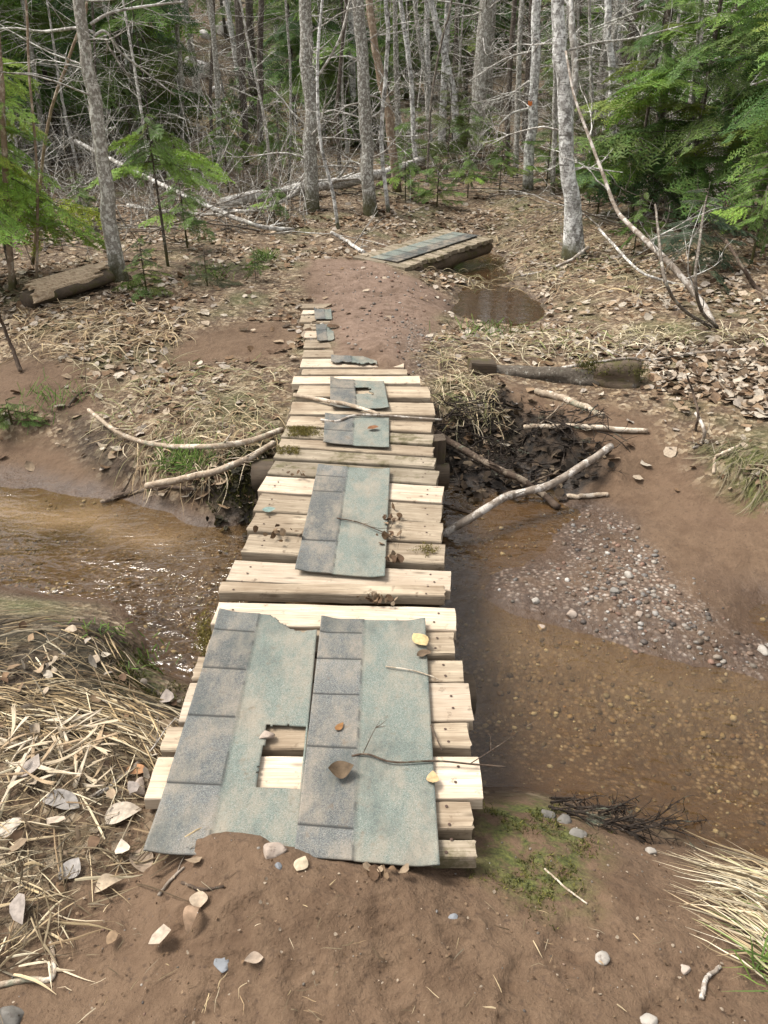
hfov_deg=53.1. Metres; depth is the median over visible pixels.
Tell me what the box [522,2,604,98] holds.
fir tree
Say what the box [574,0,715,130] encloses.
forest tree
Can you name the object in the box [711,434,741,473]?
stick
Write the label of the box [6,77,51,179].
forest tree
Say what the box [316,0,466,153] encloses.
forest tree
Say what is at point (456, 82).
fir tree
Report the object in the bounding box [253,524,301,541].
leaf clump
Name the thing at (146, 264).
fir tree
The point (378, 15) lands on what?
fir tree
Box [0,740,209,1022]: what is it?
dry grass
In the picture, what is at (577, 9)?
forest tree
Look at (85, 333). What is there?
dry grass
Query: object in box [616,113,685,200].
fir tree
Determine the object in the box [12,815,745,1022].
grit
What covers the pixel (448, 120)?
fir tree
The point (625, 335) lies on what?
dry grass
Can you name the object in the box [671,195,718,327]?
sapling
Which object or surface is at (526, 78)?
forest tree
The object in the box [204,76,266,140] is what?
fir tree
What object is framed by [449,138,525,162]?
mossy log
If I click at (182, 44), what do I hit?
forest tree
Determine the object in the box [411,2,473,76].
fir tree
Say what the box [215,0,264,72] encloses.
forest tree
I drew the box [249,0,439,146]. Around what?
forest tree
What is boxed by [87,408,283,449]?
stick
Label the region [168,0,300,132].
forest tree
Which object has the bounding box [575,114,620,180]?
fir tree
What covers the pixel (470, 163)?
fir tree
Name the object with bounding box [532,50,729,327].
leaning pole
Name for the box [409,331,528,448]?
dry grass
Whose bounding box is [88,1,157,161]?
forest tree
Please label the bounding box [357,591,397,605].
leaf clump
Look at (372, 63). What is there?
forest tree
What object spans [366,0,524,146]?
forest tree
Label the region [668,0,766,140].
fir tree
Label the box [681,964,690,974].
stone
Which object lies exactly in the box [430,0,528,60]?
fir tree
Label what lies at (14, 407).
fir tree
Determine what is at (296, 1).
fir tree
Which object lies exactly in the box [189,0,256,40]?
fir tree
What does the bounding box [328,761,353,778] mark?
dry leaf
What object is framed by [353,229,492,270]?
footbridge
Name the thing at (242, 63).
forest tree
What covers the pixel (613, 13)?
forest tree
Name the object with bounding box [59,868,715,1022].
straw bits
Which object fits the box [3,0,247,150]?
fir tree
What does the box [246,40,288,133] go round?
fir tree
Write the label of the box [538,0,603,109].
fir tree
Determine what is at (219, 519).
leaf mulch
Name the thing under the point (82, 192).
fir tree
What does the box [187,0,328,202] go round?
forest tree
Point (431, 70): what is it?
fir tree
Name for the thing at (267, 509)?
dry leaf
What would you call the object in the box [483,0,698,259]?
birch tree
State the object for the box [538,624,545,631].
stone
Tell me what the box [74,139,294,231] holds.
fallen branch
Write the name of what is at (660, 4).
fir tree
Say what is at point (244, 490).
moss
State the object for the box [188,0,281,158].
forest tree
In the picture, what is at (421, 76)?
forest tree
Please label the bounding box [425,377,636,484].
roots
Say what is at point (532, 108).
birch tree
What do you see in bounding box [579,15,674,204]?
fir tree
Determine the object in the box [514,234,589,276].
fallen branch
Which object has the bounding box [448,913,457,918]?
stone
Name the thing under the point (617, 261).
leaf litter
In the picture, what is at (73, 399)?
stick
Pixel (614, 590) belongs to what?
stone
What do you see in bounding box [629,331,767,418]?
leaf litter
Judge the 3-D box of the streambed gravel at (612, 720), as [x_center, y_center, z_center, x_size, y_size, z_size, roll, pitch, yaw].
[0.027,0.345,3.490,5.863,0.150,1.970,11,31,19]
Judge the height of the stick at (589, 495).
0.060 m
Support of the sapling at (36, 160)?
on the ground at (706, 536)
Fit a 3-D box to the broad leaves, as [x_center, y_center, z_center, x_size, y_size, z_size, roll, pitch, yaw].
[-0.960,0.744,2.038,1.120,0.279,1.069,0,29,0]
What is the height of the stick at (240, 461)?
0.225 m
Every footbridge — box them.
[143,304,482,868]
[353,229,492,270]
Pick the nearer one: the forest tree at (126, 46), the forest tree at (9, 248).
the forest tree at (9, 248)
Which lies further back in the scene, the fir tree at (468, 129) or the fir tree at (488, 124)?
the fir tree at (488, 124)
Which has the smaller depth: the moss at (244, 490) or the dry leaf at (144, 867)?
the dry leaf at (144, 867)
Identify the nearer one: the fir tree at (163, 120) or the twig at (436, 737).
the twig at (436, 737)
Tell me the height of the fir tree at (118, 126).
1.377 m
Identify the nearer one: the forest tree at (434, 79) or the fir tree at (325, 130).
the forest tree at (434, 79)
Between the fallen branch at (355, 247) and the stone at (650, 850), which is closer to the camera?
the stone at (650, 850)
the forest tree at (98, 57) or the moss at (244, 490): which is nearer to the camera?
the moss at (244, 490)
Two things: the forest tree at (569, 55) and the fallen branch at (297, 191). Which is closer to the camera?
the fallen branch at (297, 191)
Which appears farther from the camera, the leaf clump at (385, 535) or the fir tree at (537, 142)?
the fir tree at (537, 142)
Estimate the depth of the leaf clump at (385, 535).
2.96 m
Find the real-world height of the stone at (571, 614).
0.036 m
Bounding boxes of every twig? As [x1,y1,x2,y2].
[0,941,56,987]
[89,709,179,798]
[157,844,188,895]
[180,881,223,890]
[337,517,409,544]
[352,718,541,767]
[385,666,438,679]
[430,725,442,750]
[544,868,587,903]
[699,965,721,999]
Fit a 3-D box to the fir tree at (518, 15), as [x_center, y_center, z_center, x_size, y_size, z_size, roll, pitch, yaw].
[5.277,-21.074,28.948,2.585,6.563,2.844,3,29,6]
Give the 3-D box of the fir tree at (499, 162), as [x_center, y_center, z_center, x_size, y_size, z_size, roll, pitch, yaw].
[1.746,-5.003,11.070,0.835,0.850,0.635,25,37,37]
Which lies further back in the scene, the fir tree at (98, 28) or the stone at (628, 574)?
the fir tree at (98, 28)
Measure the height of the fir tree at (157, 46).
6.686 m
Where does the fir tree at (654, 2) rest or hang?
on the ground at (706, 536)
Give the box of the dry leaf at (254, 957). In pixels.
[244,951,262,962]
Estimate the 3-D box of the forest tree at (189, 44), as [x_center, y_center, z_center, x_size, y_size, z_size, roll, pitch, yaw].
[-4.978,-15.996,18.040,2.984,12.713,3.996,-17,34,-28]
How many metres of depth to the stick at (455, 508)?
3.96 m
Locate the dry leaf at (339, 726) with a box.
[335,722,342,729]
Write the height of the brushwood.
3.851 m
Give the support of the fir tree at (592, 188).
on the ground at (706, 536)
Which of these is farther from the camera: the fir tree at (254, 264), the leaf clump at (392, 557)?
the fir tree at (254, 264)
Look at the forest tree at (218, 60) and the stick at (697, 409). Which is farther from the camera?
the forest tree at (218, 60)
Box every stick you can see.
[0,313,22,371]
[67,345,89,406]
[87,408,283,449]
[100,468,210,505]
[144,440,275,488]
[293,393,379,416]
[320,414,441,421]
[434,429,560,509]
[443,443,613,536]
[443,504,471,513]
[523,399,647,432]
[534,388,605,417]
[566,329,631,353]
[567,492,608,499]
[635,354,699,430]
[677,412,709,448]
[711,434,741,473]
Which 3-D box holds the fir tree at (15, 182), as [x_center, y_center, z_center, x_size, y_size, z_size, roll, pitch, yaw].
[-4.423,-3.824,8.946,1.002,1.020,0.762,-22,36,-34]
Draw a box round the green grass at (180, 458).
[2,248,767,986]
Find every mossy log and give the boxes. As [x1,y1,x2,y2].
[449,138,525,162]
[457,146,500,154]
[496,360,641,388]
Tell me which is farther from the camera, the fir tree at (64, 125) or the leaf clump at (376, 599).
the fir tree at (64, 125)
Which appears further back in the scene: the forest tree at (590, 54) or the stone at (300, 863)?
the forest tree at (590, 54)
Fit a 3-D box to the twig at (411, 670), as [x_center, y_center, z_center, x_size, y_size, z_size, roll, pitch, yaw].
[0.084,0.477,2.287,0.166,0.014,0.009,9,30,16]
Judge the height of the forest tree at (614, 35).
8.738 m
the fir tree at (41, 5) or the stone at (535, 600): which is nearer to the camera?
the stone at (535, 600)
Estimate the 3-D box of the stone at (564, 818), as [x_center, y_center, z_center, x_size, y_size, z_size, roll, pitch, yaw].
[0.489,0.839,2.091,0.042,0.025,0.038,0,29,0]
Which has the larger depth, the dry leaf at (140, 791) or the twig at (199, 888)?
the dry leaf at (140, 791)
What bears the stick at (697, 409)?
on the ground at (706, 536)
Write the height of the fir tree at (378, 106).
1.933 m
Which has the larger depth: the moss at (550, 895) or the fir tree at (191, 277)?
the fir tree at (191, 277)
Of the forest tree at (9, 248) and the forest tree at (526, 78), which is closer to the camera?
the forest tree at (9, 248)
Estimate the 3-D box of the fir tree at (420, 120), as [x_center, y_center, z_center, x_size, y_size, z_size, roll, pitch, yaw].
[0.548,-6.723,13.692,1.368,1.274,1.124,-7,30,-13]
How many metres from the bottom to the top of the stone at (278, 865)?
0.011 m
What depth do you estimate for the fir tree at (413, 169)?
10.49 m
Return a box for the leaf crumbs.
[0,704,767,1023]
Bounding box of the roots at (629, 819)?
[548,790,713,854]
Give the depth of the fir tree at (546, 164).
12.80 m
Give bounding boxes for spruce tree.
[549,0,762,212]
[635,0,767,190]
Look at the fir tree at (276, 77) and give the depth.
18.75 m
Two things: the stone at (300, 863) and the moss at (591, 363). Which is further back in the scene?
the moss at (591, 363)
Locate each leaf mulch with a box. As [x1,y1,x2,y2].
[189,441,266,541]
[432,382,614,507]
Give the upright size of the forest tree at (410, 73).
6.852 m
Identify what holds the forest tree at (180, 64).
on the ground at (706, 536)
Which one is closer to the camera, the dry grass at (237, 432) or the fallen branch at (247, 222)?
the dry grass at (237, 432)
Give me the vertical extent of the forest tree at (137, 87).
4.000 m
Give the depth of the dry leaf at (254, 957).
1.52 m
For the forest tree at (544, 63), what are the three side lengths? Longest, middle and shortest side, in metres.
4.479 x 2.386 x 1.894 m
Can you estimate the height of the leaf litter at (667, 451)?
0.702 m
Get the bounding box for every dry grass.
[0,296,218,366]
[0,608,185,819]
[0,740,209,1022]
[57,350,292,433]
[84,391,289,515]
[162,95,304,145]
[399,202,603,292]
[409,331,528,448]
[466,316,767,365]
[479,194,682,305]
[657,826,767,991]
[682,428,767,515]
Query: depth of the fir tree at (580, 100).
12.38 m
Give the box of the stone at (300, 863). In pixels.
[293,856,307,870]
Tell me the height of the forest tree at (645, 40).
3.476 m
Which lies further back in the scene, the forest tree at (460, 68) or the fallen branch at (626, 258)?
the forest tree at (460, 68)
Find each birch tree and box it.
[0,0,186,282]
[428,0,471,150]
[464,0,603,191]
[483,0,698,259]
[566,0,640,194]
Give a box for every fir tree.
[0,0,91,141]
[0,0,105,142]
[0,0,127,157]
[0,57,105,284]
[0,153,43,217]
[0,397,49,429]
[1,0,130,136]
[2,1,124,92]
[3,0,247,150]
[5,94,57,156]
[7,131,32,172]
[20,60,83,155]
[55,171,99,226]
[61,4,111,105]
[66,51,109,129]
[77,0,208,174]
[79,0,213,117]
[81,88,128,157]
[84,112,234,266]
[111,232,173,302]
[116,14,177,81]
[125,8,200,143]
[137,63,179,154]
[138,174,215,247]
[144,88,186,144]
[183,246,244,287]
[188,94,270,191]
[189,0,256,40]
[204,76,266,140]
[226,0,327,61]
[233,0,380,117]
[234,0,392,90]
[242,250,269,279]
[245,0,336,103]
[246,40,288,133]
[247,175,289,223]
[248,0,356,124]
[251,109,317,182]
[258,102,301,160]
[284,0,401,137]
[294,0,378,126]
[317,111,334,141]
[327,97,374,147]
[333,100,374,149]
[340,53,394,145]
[342,82,386,143]
[368,0,420,94]
[371,2,420,99]
[375,0,460,100]
[376,96,449,164]
[376,147,422,199]
[379,0,464,47]
[379,2,423,71]
[402,0,472,90]
[409,146,467,206]
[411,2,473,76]
[414,0,524,96]
[414,61,486,176]
[421,85,484,147]
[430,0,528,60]
[433,62,470,142]
[443,93,502,158]
[449,142,489,197]
[465,0,516,38]
[465,94,503,139]
[481,135,531,191]
[502,0,548,47]
[521,0,628,120]
[521,112,587,189]
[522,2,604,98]
[523,0,550,38]
[534,15,603,164]
[534,134,580,171]
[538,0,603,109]
[540,7,581,53]
[551,0,730,228]
[555,0,767,223]
[568,0,653,69]
[568,0,657,90]
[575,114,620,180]
[577,141,631,213]
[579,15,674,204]
[581,0,664,81]
[594,5,670,137]
[607,189,670,255]
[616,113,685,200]
[622,0,767,155]
[636,1,690,72]
[642,184,760,294]
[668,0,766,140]
[668,0,767,230]
[684,1,766,137]
[693,152,767,263]
[699,50,758,145]
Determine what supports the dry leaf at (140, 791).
on the ground at (706, 536)
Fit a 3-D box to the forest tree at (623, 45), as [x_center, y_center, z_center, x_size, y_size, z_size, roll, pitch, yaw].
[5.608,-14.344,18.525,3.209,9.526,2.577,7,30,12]
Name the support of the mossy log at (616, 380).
on the ground at (706, 536)
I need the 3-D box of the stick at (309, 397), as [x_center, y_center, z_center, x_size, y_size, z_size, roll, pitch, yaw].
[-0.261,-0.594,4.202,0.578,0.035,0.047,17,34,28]
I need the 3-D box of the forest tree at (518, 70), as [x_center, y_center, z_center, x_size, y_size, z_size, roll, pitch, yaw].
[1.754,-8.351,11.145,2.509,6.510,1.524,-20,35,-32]
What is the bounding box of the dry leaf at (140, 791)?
[129,777,144,796]
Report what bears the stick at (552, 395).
on the ground at (706, 536)
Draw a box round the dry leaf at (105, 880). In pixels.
[94,873,121,892]
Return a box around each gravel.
[0,490,767,851]
[318,265,543,413]
[474,506,767,680]
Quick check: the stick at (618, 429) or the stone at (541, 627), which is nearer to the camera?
the stone at (541, 627)
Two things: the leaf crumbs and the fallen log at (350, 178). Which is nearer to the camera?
the leaf crumbs
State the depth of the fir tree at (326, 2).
18.84 m
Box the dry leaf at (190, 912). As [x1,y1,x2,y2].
[183,905,200,934]
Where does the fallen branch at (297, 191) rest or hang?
on the ground at (706, 536)
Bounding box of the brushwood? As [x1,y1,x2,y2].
[0,41,767,268]
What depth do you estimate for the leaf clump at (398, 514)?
3.10 m
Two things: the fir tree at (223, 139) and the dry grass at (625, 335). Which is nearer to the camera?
the dry grass at (625, 335)
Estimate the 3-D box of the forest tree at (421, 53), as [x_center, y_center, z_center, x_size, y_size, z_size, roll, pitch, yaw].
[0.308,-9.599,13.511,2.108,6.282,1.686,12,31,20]
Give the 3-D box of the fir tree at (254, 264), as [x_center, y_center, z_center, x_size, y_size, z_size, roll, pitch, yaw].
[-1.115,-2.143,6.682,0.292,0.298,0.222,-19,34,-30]
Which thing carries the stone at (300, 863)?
on the ground at (706, 536)
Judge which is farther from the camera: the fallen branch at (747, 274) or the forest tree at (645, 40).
the forest tree at (645, 40)
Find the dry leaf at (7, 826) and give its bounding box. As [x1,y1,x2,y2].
[0,818,21,837]
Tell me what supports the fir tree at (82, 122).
on the ground at (706, 536)
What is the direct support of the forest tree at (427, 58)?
on the ground at (706, 536)
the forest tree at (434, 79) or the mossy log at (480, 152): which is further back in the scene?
the mossy log at (480, 152)
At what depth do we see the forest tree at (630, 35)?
14.48 m
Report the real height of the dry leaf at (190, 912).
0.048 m
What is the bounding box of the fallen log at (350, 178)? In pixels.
[219,156,424,208]
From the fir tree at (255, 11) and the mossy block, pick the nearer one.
the mossy block
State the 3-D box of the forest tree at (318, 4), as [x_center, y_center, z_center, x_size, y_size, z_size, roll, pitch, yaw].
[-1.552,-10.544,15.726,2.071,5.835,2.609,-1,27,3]
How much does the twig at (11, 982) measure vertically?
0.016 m
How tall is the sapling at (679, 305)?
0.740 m
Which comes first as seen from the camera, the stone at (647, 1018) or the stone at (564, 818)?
the stone at (647, 1018)
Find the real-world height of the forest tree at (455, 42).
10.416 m
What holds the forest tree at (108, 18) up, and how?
on the ground at (706, 536)
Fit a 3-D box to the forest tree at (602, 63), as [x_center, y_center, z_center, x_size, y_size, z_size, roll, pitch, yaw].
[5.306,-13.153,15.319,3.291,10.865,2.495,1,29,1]
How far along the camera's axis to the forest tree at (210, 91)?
12.20 m
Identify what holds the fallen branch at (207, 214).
on the ground at (706, 536)
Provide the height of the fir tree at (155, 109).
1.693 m
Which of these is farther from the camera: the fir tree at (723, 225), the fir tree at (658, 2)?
the fir tree at (658, 2)
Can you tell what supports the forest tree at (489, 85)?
on the ground at (706, 536)
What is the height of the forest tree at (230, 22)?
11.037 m
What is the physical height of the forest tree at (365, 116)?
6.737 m
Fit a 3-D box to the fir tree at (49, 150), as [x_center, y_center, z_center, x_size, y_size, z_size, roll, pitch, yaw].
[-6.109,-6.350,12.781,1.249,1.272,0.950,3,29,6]
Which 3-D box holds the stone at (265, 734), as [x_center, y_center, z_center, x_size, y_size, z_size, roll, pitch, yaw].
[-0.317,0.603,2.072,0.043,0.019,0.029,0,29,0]
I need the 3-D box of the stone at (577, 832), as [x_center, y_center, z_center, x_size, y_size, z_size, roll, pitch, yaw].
[0.512,0.851,2.026,0.044,0.024,0.031,20,35,31]
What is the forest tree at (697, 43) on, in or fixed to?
on the ground at (706, 536)
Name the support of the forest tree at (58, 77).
on the ground at (706, 536)
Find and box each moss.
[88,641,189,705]
[189,425,438,676]
[204,443,272,526]
[467,801,613,930]
[572,354,652,380]
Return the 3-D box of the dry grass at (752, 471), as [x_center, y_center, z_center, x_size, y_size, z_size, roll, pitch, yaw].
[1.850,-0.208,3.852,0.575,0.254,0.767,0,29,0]
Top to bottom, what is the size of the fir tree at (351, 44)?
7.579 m
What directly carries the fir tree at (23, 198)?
on the ground at (706, 536)
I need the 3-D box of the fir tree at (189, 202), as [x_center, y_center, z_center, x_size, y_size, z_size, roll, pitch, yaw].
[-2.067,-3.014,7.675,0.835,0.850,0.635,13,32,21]
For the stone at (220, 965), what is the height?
0.008 m
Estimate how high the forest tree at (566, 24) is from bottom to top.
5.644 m
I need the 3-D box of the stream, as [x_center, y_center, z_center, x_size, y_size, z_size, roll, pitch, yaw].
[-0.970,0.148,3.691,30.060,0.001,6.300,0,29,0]
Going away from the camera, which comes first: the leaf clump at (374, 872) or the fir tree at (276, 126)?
the leaf clump at (374, 872)
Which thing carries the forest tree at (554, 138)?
on the ground at (706, 536)
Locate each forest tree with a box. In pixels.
[0,0,118,176]
[0,2,41,148]
[0,30,121,290]
[1,0,114,183]
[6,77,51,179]
[37,2,171,183]
[62,2,110,115]
[64,0,226,204]
[87,0,298,182]
[87,4,219,121]
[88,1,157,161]
[89,0,231,93]
[97,2,190,114]
[149,0,235,114]
[154,1,208,83]
[164,0,202,161]
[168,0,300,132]
[182,0,250,164]
[182,0,272,95]
[187,0,322,132]
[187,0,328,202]
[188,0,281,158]
[191,0,238,132]
[209,0,410,211]
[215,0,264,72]
[219,0,335,182]
[222,1,323,108]
[233,0,319,164]
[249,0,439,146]
[283,0,377,189]
[285,0,390,157]
[290,0,350,140]
[295,0,436,216]
[313,3,410,132]
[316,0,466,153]
[325,0,439,191]
[333,0,478,170]
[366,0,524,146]
[368,1,441,146]
[381,0,477,119]
[389,0,548,150]
[390,4,445,153]
[391,0,500,95]
[393,0,465,191]
[400,0,504,136]
[400,0,574,139]
[412,0,442,158]
[431,0,621,151]
[433,0,525,139]
[435,0,551,177]
[452,0,491,122]
[458,4,524,117]
[476,0,584,127]
[491,0,593,175]
[509,0,622,179]
[513,0,627,139]
[514,24,603,125]
[516,0,713,139]
[517,0,646,105]
[518,67,600,194]
[529,0,598,200]
[567,0,648,137]
[569,0,663,126]
[570,0,661,135]
[570,0,707,134]
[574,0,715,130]
[578,7,662,116]
[579,0,747,197]
[584,0,636,86]
[592,0,765,213]
[624,0,687,113]
[632,0,747,173]
[638,2,657,123]
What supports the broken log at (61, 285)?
on the ground at (706, 536)
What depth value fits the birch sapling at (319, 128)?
8.55 m
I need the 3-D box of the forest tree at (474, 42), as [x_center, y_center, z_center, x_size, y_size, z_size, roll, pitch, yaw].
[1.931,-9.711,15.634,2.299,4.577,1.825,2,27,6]
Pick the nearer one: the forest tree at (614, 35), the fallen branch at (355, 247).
the fallen branch at (355, 247)
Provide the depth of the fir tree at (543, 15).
28.86 m
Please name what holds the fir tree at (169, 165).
on the ground at (706, 536)
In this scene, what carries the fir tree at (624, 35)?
on the ground at (706, 536)
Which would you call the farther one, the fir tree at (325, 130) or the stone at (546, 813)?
the fir tree at (325, 130)
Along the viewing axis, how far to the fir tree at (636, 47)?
8.13 m
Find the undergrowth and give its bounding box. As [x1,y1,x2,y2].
[0,29,767,246]
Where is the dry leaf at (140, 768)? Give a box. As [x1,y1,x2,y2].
[127,764,143,773]
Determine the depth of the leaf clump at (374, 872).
1.70 m
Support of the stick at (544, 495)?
on the ground at (706, 536)
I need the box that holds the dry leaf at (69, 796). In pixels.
[43,789,78,809]
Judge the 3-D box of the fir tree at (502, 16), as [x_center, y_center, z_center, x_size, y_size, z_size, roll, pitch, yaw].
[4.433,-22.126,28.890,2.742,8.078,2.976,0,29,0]
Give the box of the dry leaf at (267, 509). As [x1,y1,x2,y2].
[262,507,274,511]
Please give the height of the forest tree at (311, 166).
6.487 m
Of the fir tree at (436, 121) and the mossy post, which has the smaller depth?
the mossy post
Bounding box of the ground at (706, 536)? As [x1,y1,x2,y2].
[0,0,767,1023]
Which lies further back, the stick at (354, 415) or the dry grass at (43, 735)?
the stick at (354, 415)
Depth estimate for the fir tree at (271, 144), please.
11.96 m
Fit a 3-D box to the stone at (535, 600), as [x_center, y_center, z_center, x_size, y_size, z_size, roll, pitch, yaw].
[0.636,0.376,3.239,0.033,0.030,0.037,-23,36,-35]
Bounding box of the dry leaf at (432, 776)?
[426,771,438,782]
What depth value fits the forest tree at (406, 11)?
16.09 m
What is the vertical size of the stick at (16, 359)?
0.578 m
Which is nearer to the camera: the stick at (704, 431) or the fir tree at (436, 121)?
the stick at (704, 431)
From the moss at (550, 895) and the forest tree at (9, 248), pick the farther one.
the forest tree at (9, 248)
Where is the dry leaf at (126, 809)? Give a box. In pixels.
[104,802,140,823]
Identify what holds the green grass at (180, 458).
on the ground at (706, 536)
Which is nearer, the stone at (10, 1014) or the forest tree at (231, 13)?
the stone at (10, 1014)
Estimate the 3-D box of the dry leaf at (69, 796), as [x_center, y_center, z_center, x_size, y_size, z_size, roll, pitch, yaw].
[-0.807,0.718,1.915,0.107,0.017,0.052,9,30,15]
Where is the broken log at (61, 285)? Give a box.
[19,261,115,308]
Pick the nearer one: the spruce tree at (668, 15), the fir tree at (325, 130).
the spruce tree at (668, 15)
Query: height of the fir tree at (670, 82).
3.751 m
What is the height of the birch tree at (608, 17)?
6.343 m
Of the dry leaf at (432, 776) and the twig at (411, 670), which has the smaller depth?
the dry leaf at (432, 776)
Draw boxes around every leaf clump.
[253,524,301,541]
[286,470,305,476]
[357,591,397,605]
[363,861,408,880]
[376,530,401,543]
[382,502,401,523]
[385,550,404,562]
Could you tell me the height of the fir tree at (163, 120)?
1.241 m
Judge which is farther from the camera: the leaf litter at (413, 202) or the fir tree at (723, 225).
the leaf litter at (413, 202)
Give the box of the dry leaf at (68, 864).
[58,857,80,879]
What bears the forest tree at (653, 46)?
on the ground at (706, 536)
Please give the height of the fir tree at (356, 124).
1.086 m
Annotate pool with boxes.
[450,253,544,323]
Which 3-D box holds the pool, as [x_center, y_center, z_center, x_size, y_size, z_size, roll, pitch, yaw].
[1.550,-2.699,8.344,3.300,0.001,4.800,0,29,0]
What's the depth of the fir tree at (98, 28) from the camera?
15.56 m
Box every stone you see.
[0,1005,23,1023]
[214,957,228,972]
[259,730,274,738]
[263,842,286,858]
[275,862,281,869]
[293,856,307,870]
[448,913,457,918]
[531,597,539,603]
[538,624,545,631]
[541,809,555,817]
[557,813,571,823]
[566,610,576,618]
[569,828,587,837]
[595,951,609,965]
[610,587,618,593]
[624,571,633,578]
[636,611,642,616]
[640,1013,657,1023]
[645,847,656,854]
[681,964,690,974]
[757,644,767,655]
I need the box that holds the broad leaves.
[9,689,173,943]
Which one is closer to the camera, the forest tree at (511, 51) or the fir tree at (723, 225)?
the fir tree at (723, 225)
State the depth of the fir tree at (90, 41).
21.16 m
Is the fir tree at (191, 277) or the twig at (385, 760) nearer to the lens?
the twig at (385, 760)
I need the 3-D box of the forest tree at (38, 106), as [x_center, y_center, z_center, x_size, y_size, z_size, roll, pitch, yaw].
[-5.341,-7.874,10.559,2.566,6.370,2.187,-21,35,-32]
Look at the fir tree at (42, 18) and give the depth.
11.81 m
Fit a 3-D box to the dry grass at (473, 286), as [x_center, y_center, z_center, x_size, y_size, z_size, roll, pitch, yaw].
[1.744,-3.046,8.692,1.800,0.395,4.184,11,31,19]
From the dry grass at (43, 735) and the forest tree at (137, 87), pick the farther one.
the forest tree at (137, 87)
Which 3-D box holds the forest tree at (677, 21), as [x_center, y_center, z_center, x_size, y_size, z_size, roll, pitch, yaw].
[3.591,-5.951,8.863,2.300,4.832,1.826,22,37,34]
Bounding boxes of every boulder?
[184,57,209,77]
[199,29,210,38]
[216,21,234,34]
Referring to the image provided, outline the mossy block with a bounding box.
[467,358,496,374]
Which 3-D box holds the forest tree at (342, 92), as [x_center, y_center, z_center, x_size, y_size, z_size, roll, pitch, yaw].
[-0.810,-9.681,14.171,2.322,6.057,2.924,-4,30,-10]
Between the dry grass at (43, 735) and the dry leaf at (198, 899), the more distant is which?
the dry grass at (43, 735)
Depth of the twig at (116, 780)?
2.05 m
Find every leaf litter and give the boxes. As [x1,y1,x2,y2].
[0,191,767,508]
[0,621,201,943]
[16,92,767,218]
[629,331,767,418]
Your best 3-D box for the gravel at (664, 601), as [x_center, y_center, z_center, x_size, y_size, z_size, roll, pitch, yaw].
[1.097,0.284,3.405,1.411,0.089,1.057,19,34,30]
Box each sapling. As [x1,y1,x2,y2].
[0,0,134,264]
[20,0,87,278]
[296,0,345,228]
[347,0,437,212]
[646,204,711,327]
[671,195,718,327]
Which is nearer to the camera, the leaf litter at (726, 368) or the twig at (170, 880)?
the twig at (170, 880)
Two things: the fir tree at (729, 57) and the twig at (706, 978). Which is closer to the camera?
the twig at (706, 978)
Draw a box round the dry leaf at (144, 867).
[129,848,152,871]
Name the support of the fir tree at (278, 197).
on the ground at (706, 536)
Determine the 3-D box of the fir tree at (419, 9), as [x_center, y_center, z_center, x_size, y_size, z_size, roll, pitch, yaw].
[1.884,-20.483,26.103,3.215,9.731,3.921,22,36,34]
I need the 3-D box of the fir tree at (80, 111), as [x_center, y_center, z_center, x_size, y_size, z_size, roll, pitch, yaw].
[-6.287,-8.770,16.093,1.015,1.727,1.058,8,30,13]
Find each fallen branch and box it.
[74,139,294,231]
[126,174,223,216]
[211,165,335,213]
[330,203,377,252]
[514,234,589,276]
[562,331,761,367]
[598,228,701,289]
[708,227,767,294]
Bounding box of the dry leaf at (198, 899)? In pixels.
[189,891,207,906]
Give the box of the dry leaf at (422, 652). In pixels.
[417,649,430,656]
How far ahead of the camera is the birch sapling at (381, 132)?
9.49 m
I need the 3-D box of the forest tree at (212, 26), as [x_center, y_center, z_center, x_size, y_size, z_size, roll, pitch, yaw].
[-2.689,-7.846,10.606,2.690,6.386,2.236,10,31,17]
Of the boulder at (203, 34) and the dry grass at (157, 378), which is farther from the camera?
the boulder at (203, 34)
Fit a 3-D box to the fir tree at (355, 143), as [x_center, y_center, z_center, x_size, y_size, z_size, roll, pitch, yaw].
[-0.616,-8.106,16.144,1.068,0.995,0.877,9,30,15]
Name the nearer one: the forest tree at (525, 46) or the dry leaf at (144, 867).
the dry leaf at (144, 867)
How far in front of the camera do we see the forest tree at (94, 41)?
11.07 m
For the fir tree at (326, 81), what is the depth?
17.03 m
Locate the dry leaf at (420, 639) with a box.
[412,633,428,644]
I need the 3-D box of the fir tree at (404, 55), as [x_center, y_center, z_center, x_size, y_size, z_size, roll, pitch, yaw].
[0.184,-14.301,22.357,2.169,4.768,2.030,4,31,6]
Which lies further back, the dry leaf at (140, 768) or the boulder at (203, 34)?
the boulder at (203, 34)
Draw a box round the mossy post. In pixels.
[429,433,445,463]
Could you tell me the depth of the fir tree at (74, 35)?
17.84 m
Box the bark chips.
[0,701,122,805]
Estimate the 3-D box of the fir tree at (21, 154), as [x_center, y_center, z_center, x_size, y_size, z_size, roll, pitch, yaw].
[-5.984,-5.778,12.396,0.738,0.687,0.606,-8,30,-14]
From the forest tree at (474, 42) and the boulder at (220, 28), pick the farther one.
the boulder at (220, 28)
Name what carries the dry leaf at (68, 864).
on the ground at (706, 536)
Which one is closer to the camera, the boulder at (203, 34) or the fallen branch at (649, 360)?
the fallen branch at (649, 360)
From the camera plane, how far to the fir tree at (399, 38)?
27.92 m
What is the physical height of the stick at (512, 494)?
0.244 m
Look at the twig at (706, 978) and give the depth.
1.58 m
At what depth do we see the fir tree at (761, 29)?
7.12 m

